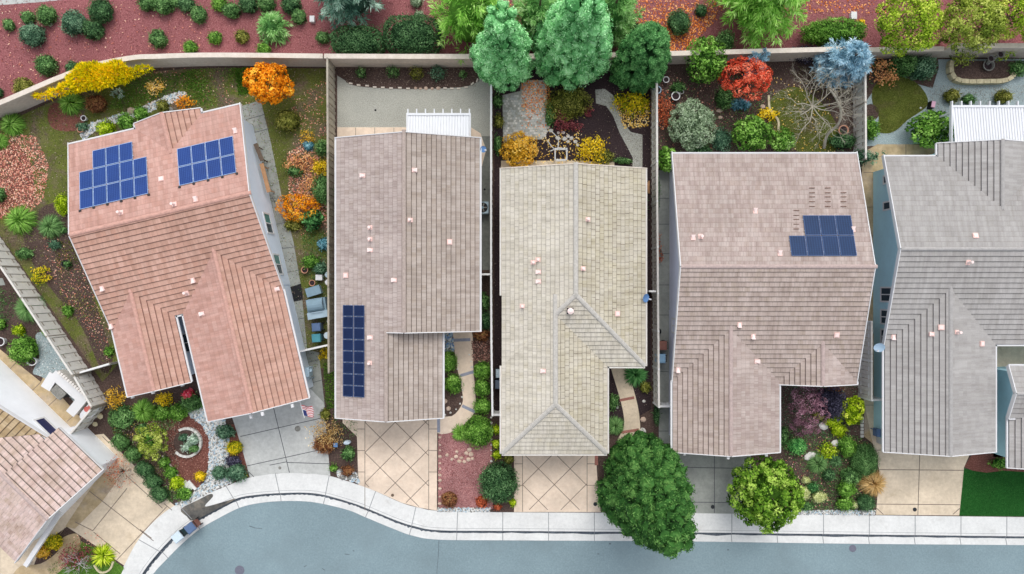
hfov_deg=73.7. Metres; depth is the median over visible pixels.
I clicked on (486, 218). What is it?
side yard
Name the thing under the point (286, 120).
round shrub
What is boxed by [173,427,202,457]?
ring planter
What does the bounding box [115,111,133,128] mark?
leafy shrub
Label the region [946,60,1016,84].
raised bed
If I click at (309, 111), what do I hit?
fallen leaves
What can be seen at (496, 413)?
fence
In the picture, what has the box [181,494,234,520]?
damp patch
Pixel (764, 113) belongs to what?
open shrub
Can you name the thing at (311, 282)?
plant pot
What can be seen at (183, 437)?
leafy shrub
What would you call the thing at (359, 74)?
leafy shrub
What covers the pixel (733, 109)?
ground cover
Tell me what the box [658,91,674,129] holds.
open shrub
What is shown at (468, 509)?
strip pebbles
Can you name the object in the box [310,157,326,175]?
open shrub
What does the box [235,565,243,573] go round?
manhole cover
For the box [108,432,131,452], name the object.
clipped hedge
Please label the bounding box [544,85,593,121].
leafy shrub
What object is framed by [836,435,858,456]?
round shrub
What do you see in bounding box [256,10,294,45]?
feathery shrub
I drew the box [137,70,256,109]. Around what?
fallen leaves
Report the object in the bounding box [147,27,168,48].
round shrub
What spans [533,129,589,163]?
fallen leaves
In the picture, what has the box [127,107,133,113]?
garden rock
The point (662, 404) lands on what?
fence
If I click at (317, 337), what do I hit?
wheeled bin
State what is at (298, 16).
round shrub
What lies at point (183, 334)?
window
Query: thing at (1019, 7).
tree
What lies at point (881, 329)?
window
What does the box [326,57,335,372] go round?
fence
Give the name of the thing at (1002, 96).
round shrub
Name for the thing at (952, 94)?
round shrub
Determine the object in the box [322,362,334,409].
grass tufts
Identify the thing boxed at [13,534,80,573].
entry path
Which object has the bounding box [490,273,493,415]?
fence
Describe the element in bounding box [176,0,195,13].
round shrub
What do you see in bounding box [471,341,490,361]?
bark chips
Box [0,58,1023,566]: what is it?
yard ground
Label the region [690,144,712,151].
leafy shrub
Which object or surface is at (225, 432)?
leafy shrub
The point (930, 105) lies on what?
garden box
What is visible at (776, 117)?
lawn kerb
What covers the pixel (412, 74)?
leafy shrub
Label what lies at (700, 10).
round shrub
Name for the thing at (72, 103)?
spiky plant
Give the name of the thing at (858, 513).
strip pebbles
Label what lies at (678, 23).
round shrub
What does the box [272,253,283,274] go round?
window
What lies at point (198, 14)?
round shrub
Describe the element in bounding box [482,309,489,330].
leafy shrub
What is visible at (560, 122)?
open shrub
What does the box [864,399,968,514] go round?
tan driveway
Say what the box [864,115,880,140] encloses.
leafy shrub
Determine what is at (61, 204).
leafy shrub
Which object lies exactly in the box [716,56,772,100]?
maple tree
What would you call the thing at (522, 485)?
driveway joints
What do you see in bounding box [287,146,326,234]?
fallen leaves
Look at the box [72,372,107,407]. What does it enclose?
fence
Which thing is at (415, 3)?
round shrub
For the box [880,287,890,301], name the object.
window
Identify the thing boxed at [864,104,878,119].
soil ring
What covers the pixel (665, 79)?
plant pot
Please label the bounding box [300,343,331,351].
fence
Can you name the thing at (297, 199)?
leafy bush
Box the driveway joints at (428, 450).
[357,420,436,509]
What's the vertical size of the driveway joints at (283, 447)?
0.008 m
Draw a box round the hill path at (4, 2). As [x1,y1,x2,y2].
[0,0,55,4]
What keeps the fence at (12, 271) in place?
on the yard ground at (112, 380)
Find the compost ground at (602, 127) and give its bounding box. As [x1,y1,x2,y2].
[494,68,650,432]
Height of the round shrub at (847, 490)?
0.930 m
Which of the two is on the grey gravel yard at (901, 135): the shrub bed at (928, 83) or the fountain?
the shrub bed at (928, 83)
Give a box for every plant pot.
[0,337,6,345]
[26,358,38,365]
[80,115,87,120]
[301,267,307,272]
[309,280,314,285]
[663,76,668,82]
[671,92,679,99]
[838,125,848,133]
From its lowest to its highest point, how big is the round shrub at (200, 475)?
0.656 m
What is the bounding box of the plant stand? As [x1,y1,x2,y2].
[554,148,566,161]
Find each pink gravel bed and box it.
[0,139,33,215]
[438,433,492,508]
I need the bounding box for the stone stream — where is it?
[81,95,181,137]
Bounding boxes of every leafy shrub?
[0,187,6,202]
[0,319,7,329]
[10,323,25,337]
[15,247,34,260]
[34,546,50,559]
[43,531,63,551]
[47,239,61,250]
[53,192,67,215]
[59,226,67,232]
[61,261,72,269]
[61,304,73,318]
[76,122,89,132]
[94,118,116,134]
[103,345,114,357]
[107,403,136,432]
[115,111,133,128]
[131,104,149,120]
[133,422,168,460]
[133,423,149,434]
[142,431,156,445]
[149,405,169,420]
[155,98,170,112]
[157,456,169,469]
[163,465,177,478]
[165,403,187,421]
[169,475,184,490]
[174,486,192,500]
[178,391,202,413]
[178,433,187,440]
[180,442,191,453]
[187,433,199,445]
[188,444,198,452]
[214,422,235,441]
[224,454,241,467]
[224,462,246,482]
[283,217,303,231]
[286,165,303,176]
[300,252,321,269]
[311,259,326,276]
[311,435,334,454]
[313,138,326,157]
[318,408,330,420]
[327,462,337,471]
[340,464,354,476]
[355,66,366,78]
[385,66,399,77]
[409,65,424,79]
[427,64,447,80]
[459,69,467,78]
[473,329,489,342]
[482,291,489,310]
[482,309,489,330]
[492,92,503,106]
[492,133,502,156]
[494,112,504,127]
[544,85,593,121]
[544,101,555,129]
[594,148,613,164]
[609,392,620,411]
[612,157,632,163]
[620,18,638,37]
[640,381,651,393]
[651,406,662,425]
[655,175,661,210]
[667,79,685,92]
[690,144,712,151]
[710,126,731,151]
[714,28,736,49]
[715,87,733,110]
[781,425,790,449]
[787,437,807,454]
[789,43,821,64]
[801,476,810,483]
[801,502,814,511]
[806,481,819,494]
[813,386,849,422]
[821,466,836,481]
[826,386,844,391]
[827,130,855,151]
[838,465,861,486]
[853,148,873,168]
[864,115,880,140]
[886,54,919,76]
[908,53,939,80]
[960,93,976,104]
[987,457,1006,470]
[1007,58,1023,76]
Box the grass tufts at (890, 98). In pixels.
[872,76,927,133]
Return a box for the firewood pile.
[253,143,267,161]
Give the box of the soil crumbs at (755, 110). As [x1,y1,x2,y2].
[658,62,852,156]
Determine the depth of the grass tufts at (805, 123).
44.96 m
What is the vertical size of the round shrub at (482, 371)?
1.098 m
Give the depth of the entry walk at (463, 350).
44.99 m
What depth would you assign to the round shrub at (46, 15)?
44.39 m
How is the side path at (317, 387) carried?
on the mossy yard at (56, 148)
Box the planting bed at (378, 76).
[335,67,480,88]
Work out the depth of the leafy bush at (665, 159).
43.99 m
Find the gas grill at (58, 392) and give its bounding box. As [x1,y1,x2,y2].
[50,384,69,399]
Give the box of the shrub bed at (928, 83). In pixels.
[866,59,938,98]
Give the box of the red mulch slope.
[0,0,1023,99]
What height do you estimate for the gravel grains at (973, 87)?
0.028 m
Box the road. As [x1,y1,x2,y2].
[154,501,1023,573]
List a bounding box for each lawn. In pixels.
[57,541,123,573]
[769,87,837,151]
[872,76,927,132]
[959,468,1023,515]
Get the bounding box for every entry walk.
[437,332,475,433]
[611,368,639,438]
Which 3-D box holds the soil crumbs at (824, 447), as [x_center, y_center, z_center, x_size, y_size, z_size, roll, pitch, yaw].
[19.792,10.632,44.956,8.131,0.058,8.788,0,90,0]
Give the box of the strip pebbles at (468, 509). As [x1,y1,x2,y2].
[437,507,490,512]
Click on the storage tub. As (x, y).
(318, 277)
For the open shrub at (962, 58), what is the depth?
44.19 m
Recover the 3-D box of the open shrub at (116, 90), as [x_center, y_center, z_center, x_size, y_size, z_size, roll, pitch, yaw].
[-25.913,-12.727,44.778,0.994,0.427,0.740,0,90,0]
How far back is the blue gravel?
44.99 m
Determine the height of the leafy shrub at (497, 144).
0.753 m
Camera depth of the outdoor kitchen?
44.00 m
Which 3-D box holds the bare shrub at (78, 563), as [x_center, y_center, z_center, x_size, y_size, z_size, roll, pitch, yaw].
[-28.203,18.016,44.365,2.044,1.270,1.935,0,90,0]
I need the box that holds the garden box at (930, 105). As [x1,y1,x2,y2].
[927,101,935,109]
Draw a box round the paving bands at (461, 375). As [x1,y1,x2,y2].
[437,338,474,431]
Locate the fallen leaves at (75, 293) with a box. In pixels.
[41,220,108,358]
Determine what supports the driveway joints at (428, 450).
on the peach driveway at (395, 467)
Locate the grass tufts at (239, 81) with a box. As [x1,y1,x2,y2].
[233,66,267,94]
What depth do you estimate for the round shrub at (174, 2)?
44.55 m
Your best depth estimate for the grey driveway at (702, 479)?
44.99 m
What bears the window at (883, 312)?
in the tile roof house at (948, 283)
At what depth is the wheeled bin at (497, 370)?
43.98 m
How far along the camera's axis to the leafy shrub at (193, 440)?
44.50 m
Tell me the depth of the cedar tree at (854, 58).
42.67 m
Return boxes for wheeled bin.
[171,526,187,543]
[183,517,202,534]
[311,322,324,331]
[311,333,324,342]
[494,368,499,377]
[494,378,499,388]
[654,353,666,362]
[659,340,667,349]
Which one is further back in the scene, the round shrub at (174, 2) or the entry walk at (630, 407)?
the entry walk at (630, 407)
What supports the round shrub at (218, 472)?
on the river pebbles at (217, 446)
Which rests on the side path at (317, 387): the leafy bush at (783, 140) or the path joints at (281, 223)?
the path joints at (281, 223)
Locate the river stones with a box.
[180,410,228,502]
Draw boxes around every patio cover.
[406,109,470,135]
[936,101,1023,141]
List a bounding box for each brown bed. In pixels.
[24,203,111,372]
[48,103,84,130]
[964,454,1023,472]
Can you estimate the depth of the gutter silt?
45.12 m
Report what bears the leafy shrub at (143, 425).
on the yard ground at (112, 380)
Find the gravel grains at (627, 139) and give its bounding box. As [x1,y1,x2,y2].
[595,89,642,166]
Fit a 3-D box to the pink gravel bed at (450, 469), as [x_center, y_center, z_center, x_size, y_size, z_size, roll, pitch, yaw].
[-3.060,12.105,44.992,3.600,0.001,5.040,0,90,0]
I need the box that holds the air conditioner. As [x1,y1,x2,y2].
[482,202,488,214]
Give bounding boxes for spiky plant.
[0,114,28,138]
[0,132,10,149]
[4,203,38,234]
[58,91,85,116]
[91,543,116,566]
[624,368,648,386]
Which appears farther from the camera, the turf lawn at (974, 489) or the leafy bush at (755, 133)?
the turf lawn at (974, 489)
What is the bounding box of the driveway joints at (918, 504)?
[874,450,962,513]
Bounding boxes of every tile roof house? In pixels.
[0,359,117,567]
[67,102,312,421]
[334,130,485,421]
[500,162,650,455]
[669,151,877,458]
[873,139,1023,456]
[994,364,1023,468]
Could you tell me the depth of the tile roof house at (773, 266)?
41.06 m
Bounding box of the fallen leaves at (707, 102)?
[659,74,767,149]
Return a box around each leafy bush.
[275,193,320,222]
[298,209,323,231]
[499,130,538,166]
[658,146,675,172]
[667,98,716,151]
[684,35,727,84]
[731,114,775,151]
[769,126,795,151]
[840,395,864,425]
[904,110,954,148]
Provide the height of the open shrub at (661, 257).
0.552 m
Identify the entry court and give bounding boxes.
[993,346,1023,453]
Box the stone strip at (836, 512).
[801,510,873,514]
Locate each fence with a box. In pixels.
[0,236,90,375]
[70,404,107,433]
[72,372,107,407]
[78,361,117,373]
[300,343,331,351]
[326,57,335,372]
[490,84,492,273]
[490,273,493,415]
[493,410,499,415]
[651,83,659,407]
[660,402,669,406]
[852,65,866,160]
[857,321,872,400]
[873,396,881,400]
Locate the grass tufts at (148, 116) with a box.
[0,67,326,376]
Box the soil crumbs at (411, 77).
[343,67,478,85]
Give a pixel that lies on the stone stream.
(116, 122)
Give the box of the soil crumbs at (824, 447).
[754,386,873,514]
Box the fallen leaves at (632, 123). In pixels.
[615,101,649,128]
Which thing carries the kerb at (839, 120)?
on the lawn at (802, 98)
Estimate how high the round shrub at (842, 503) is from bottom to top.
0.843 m
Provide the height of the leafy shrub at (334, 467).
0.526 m
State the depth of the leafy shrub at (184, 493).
44.63 m
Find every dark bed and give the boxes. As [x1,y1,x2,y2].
[445,351,461,414]
[472,325,513,509]
[751,384,874,509]
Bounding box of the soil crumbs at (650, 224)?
[494,80,650,425]
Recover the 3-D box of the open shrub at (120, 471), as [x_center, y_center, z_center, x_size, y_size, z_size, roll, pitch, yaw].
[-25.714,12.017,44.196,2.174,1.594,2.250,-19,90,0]
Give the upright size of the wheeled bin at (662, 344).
1.030 m
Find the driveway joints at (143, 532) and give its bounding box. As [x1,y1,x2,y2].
[76,436,171,560]
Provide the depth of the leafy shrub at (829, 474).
44.63 m
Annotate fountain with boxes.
[983,51,1004,70]
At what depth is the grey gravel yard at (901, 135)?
45.00 m
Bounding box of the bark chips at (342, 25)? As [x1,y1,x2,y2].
[0,0,1018,97]
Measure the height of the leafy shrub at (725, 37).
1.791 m
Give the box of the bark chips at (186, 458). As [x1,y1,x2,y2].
[147,416,208,485]
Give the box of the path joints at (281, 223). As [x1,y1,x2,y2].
[249,114,320,382]
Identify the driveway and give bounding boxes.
[0,434,174,573]
[232,389,329,476]
[343,419,436,509]
[514,456,600,511]
[678,454,750,513]
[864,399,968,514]
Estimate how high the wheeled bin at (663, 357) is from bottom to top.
1.030 m
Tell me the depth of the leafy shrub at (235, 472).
44.49 m
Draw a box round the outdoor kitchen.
[41,369,93,416]
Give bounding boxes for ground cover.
[0,287,61,361]
[55,241,106,360]
[109,409,176,496]
[111,407,179,502]
[302,231,326,296]
[332,410,357,468]
[658,69,772,151]
[770,68,853,151]
[781,386,859,437]
[783,429,868,511]
[866,60,937,86]
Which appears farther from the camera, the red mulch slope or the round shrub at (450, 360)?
the red mulch slope
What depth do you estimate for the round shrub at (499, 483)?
43.73 m
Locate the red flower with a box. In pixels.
[181,387,195,398]
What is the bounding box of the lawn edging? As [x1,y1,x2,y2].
[93,561,114,573]
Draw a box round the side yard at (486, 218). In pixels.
[482,136,489,269]
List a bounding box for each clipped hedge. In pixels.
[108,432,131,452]
[123,445,143,463]
[133,458,154,479]
[140,472,163,491]
[147,485,169,503]
[328,22,386,53]
[379,12,446,53]
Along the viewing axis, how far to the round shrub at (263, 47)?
44.52 m
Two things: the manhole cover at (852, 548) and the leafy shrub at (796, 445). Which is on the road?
the manhole cover at (852, 548)
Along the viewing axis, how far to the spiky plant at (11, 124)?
44.65 m
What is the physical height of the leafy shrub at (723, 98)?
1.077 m
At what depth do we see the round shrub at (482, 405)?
44.33 m
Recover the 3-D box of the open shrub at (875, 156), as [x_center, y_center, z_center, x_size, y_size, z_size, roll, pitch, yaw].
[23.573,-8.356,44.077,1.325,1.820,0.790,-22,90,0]
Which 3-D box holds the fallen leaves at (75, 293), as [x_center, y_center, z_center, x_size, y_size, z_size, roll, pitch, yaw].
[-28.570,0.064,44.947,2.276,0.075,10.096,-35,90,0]
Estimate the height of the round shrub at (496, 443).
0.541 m
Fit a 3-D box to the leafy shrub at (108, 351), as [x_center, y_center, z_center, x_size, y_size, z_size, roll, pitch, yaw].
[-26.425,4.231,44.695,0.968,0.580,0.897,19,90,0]
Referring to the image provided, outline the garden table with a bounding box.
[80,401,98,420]
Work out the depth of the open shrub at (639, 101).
44.41 m
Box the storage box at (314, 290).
[305,285,322,297]
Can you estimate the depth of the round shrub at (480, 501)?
44.64 m
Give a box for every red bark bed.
[146,415,208,487]
[229,424,247,474]
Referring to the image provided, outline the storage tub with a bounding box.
[315,275,323,279]
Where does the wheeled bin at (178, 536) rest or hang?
on the sidewalk
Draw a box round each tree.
[242,62,294,104]
[314,0,385,29]
[427,0,502,64]
[469,0,532,92]
[507,0,561,49]
[528,0,613,92]
[594,429,697,559]
[604,0,644,48]
[609,20,671,95]
[704,0,809,48]
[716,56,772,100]
[726,456,805,534]
[744,47,770,77]
[771,52,867,149]
[787,386,830,436]
[808,36,874,89]
[873,0,944,57]
[935,0,1008,55]
[993,0,1023,41]
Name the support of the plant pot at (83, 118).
on the mossy yard at (56, 148)
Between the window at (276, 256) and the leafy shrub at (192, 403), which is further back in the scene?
the leafy shrub at (192, 403)
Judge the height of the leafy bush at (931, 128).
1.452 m
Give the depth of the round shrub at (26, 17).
44.54 m
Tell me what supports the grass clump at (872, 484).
on the dark bed at (811, 441)
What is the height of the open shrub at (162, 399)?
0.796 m
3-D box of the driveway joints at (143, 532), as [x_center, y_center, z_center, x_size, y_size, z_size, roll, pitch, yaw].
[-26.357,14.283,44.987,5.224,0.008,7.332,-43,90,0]
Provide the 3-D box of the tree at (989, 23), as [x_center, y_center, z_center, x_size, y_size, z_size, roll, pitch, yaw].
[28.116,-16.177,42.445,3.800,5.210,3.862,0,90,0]
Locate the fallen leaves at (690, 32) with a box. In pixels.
[634,0,716,50]
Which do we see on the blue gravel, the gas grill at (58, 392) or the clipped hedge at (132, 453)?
the gas grill at (58, 392)
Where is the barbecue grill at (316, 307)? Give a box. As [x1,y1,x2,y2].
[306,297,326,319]
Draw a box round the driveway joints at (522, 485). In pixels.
[517,456,594,511]
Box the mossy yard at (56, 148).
[0,68,332,381]
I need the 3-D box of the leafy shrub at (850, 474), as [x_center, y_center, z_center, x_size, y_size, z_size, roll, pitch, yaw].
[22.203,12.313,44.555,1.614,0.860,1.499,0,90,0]
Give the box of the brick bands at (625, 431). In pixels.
[595,396,638,464]
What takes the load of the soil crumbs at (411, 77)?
on the planting bed at (378, 76)
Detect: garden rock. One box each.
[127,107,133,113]
[807,452,815,457]
[819,422,827,429]
[831,440,838,446]
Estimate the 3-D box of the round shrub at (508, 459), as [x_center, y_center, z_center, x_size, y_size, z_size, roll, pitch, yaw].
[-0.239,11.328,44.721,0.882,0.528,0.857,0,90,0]
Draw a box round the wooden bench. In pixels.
[260,163,274,192]
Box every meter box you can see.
[305,366,313,379]
[876,437,881,444]
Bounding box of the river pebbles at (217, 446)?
[175,407,232,508]
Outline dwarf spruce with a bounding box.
[730,98,750,110]
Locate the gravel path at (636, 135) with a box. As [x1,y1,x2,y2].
[595,89,641,166]
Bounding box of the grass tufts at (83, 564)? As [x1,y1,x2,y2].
[48,541,120,573]
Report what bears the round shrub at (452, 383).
on the dark bed at (453, 401)
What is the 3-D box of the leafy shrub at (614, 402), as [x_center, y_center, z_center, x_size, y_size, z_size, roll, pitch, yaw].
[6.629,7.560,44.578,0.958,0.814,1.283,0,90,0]
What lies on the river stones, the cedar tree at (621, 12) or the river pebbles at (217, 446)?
the river pebbles at (217, 446)
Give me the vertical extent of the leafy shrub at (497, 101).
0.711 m
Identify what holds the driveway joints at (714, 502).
on the grey driveway at (702, 479)
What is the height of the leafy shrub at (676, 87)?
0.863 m
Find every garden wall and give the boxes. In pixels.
[0,53,325,116]
[324,54,474,66]
[529,46,846,65]
[869,46,943,58]
[932,43,1023,57]
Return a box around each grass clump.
[13,295,46,322]
[37,213,64,239]
[130,398,154,422]
[452,423,467,441]
[609,416,624,435]
[805,452,828,473]
[827,454,842,466]
[857,470,886,497]
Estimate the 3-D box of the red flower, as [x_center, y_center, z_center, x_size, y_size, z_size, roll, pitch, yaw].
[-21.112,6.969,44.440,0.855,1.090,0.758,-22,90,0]
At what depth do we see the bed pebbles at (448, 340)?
44.96 m
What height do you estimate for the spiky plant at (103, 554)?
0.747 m
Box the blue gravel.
[33,332,74,401]
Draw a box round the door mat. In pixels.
[290,284,302,301]
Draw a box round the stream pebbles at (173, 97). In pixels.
[80,91,185,139]
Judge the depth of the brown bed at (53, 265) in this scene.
44.99 m
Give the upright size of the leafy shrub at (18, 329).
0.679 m
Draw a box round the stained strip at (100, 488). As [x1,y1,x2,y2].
[60,472,115,533]
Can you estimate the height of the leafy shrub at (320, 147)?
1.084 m
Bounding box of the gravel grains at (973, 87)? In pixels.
[882,85,1023,138]
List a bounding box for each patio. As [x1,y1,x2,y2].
[0,350,84,426]
[337,127,485,163]
[502,80,546,145]
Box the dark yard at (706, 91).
[658,62,853,162]
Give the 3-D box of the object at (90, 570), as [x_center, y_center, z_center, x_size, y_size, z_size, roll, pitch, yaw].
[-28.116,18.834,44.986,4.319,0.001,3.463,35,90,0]
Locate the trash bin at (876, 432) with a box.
[870,428,880,436]
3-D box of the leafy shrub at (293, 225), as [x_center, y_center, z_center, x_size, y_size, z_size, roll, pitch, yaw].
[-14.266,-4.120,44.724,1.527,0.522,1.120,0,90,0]
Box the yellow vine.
[31,58,154,100]
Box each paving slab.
[183,480,192,490]
[187,480,196,490]
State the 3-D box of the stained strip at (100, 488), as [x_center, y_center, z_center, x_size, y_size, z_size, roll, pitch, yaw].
[-28.076,14.800,44.986,1.198,0.001,5.679,34,90,0]
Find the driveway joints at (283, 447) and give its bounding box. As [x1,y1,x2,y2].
[240,408,329,476]
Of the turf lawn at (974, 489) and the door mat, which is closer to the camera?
the door mat
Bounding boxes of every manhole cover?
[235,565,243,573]
[849,545,855,551]
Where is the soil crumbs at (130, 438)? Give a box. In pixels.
[122,409,180,493]
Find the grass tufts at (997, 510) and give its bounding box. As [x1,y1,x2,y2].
[959,470,1023,516]
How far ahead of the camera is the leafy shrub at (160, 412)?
44.48 m
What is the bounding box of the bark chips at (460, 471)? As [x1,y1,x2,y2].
[438,433,491,508]
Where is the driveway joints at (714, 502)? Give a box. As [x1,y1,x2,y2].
[687,456,745,512]
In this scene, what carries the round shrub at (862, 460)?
on the dark bed at (811, 441)
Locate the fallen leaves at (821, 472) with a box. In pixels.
[786,437,866,506]
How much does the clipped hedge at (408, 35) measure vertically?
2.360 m
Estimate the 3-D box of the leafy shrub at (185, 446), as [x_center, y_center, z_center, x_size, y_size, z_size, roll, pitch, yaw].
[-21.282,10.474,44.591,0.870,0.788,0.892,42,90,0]
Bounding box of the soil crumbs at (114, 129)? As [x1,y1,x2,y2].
[0,68,331,374]
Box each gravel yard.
[337,76,492,169]
[857,59,1023,145]
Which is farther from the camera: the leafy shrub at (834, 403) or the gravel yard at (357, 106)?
the gravel yard at (357, 106)
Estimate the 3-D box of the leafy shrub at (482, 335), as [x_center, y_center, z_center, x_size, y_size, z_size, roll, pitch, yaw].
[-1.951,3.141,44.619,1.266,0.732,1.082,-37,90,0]
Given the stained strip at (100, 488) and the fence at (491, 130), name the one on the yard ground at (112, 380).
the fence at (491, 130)
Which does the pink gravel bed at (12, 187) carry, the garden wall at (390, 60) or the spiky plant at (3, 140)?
the spiky plant at (3, 140)
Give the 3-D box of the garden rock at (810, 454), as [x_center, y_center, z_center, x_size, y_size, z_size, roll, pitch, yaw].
[19.701,11.083,44.929,0.648,0.190,0.462,0,90,0]
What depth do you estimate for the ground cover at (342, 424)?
44.94 m
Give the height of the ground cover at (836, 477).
0.188 m
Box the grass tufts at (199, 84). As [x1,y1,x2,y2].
[175,68,234,108]
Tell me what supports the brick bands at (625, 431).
on the entry walk at (630, 407)
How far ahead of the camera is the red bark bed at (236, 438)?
44.99 m
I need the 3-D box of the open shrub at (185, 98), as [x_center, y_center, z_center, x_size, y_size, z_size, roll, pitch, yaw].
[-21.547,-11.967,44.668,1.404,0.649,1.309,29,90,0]
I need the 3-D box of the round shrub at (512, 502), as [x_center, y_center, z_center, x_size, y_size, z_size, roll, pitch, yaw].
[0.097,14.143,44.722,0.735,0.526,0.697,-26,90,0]
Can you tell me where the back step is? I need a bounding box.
[501,161,613,167]
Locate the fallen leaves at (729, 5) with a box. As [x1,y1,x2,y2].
[508,0,885,13]
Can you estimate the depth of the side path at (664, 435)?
44.99 m
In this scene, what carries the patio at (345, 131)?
on the yard ground at (112, 380)
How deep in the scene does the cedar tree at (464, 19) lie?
41.79 m
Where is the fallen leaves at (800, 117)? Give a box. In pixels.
[772,77,839,151]
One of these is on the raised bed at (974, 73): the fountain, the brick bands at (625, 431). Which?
the fountain
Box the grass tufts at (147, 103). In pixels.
[0,70,327,371]
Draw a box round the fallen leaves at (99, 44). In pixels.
[0,4,200,91]
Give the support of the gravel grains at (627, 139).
on the gravel path at (636, 135)
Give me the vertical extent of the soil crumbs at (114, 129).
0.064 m
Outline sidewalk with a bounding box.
[121,473,1023,573]
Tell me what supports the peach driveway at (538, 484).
on the yard ground at (112, 380)
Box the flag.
[298,401,313,417]
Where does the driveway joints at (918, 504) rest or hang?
on the tan driveway at (938, 484)
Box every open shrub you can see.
[29,265,51,284]
[57,542,93,569]
[102,455,132,491]
[104,386,126,409]
[110,87,123,98]
[144,77,166,96]
[153,390,172,406]
[174,94,196,109]
[282,150,317,173]
[296,174,318,205]
[299,129,315,142]
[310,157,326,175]
[311,415,348,450]
[318,346,327,358]
[553,110,567,133]
[561,117,583,131]
[570,135,609,163]
[584,106,594,116]
[610,92,649,119]
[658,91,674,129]
[659,234,663,262]
[757,107,780,122]
[817,441,837,458]
[869,58,899,88]
[870,150,887,164]
[949,51,977,67]
[995,51,1015,60]
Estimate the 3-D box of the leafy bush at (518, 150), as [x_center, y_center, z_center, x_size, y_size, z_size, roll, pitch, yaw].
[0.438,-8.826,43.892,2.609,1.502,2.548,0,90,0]
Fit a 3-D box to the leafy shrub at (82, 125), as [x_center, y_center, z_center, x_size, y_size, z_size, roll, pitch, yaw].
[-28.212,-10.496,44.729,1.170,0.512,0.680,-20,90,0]
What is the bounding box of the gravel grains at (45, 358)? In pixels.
[34,333,73,400]
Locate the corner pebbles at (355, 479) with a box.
[337,469,359,483]
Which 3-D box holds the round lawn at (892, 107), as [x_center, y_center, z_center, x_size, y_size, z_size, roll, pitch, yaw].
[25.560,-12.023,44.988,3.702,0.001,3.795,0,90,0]
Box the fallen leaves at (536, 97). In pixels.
[521,79,550,128]
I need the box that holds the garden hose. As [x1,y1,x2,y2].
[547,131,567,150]
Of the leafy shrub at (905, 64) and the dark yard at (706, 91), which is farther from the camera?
the dark yard at (706, 91)
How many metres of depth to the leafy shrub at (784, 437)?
44.54 m
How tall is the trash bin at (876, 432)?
1.000 m
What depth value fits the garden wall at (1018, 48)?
43.80 m
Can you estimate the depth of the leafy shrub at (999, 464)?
44.65 m
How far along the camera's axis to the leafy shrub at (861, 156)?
43.74 m
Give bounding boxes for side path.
[242,100,324,406]
[659,170,669,442]
[862,144,937,442]
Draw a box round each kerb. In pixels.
[767,95,779,133]
[823,83,851,148]
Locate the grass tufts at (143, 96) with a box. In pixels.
[110,73,179,109]
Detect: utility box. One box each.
[310,16,314,22]
[849,12,856,19]
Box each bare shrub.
[63,555,91,573]
[104,462,137,489]
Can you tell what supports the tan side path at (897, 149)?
on the yard ground at (112, 380)
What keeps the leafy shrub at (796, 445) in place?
on the dark bed at (811, 441)
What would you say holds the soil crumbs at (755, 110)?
on the dark yard at (706, 91)
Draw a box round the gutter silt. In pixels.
[144,493,1023,573]
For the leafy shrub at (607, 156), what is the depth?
44.46 m
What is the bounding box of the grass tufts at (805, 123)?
[772,87,836,151]
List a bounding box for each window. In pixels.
[33,416,56,434]
[179,333,189,352]
[262,212,274,234]
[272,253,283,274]
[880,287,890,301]
[880,309,886,324]
[880,328,883,342]
[883,201,890,210]
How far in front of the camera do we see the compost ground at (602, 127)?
45.00 m
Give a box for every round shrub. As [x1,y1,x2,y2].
[2,18,15,31]
[7,334,39,365]
[10,77,34,92]
[17,22,46,48]
[18,9,35,23]
[32,53,59,76]
[33,4,58,26]
[58,8,86,37]
[64,59,78,71]
[80,18,105,41]
[84,92,108,113]
[86,0,114,23]
[136,0,153,11]
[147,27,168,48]
[152,0,174,15]
[171,0,178,7]
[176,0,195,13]
[182,39,199,52]
[188,3,207,24]
[193,469,206,481]
[206,30,223,45]
[210,0,226,12]
[211,464,225,481]
[220,0,240,19]
[225,440,243,455]
[233,28,249,43]
[236,0,257,13]
[256,41,271,52]
[257,0,276,12]
[274,107,301,133]
[279,0,302,15]
[290,7,306,24]
[302,141,313,150]
[311,173,334,204]
[315,28,329,43]
[316,237,326,251]
[340,444,354,461]
[410,0,424,8]
[440,491,457,507]
[445,349,458,372]
[445,373,463,395]
[460,414,493,449]
[472,360,490,379]
[472,378,490,397]
[472,396,490,415]
[475,496,488,507]
[476,460,519,504]
[491,439,499,449]
[491,450,501,459]
[492,424,499,433]
[492,503,501,511]
[502,456,514,464]
[509,498,517,507]
[665,8,692,35]
[693,3,708,16]
[796,486,810,500]
[799,16,868,46]
[810,491,827,503]
[812,411,825,420]
[823,416,843,428]
[831,424,848,437]
[835,479,857,498]
[835,496,855,511]
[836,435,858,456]
[849,441,879,477]
[855,493,876,511]
[943,88,961,104]
[994,88,1014,103]
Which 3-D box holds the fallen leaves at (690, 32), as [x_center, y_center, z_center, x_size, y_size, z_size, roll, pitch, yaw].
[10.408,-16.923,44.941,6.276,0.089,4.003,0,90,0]
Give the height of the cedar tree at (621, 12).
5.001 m
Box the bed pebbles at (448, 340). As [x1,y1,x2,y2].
[445,332,454,351]
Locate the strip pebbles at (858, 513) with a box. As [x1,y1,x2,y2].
[798,510,875,515]
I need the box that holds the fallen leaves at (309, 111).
[291,82,326,144]
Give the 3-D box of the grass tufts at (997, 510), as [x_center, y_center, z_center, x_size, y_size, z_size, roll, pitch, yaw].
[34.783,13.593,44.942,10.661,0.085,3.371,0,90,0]
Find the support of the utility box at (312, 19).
on the red mulch slope
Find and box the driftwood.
[647,181,649,193]
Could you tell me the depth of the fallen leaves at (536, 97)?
44.96 m

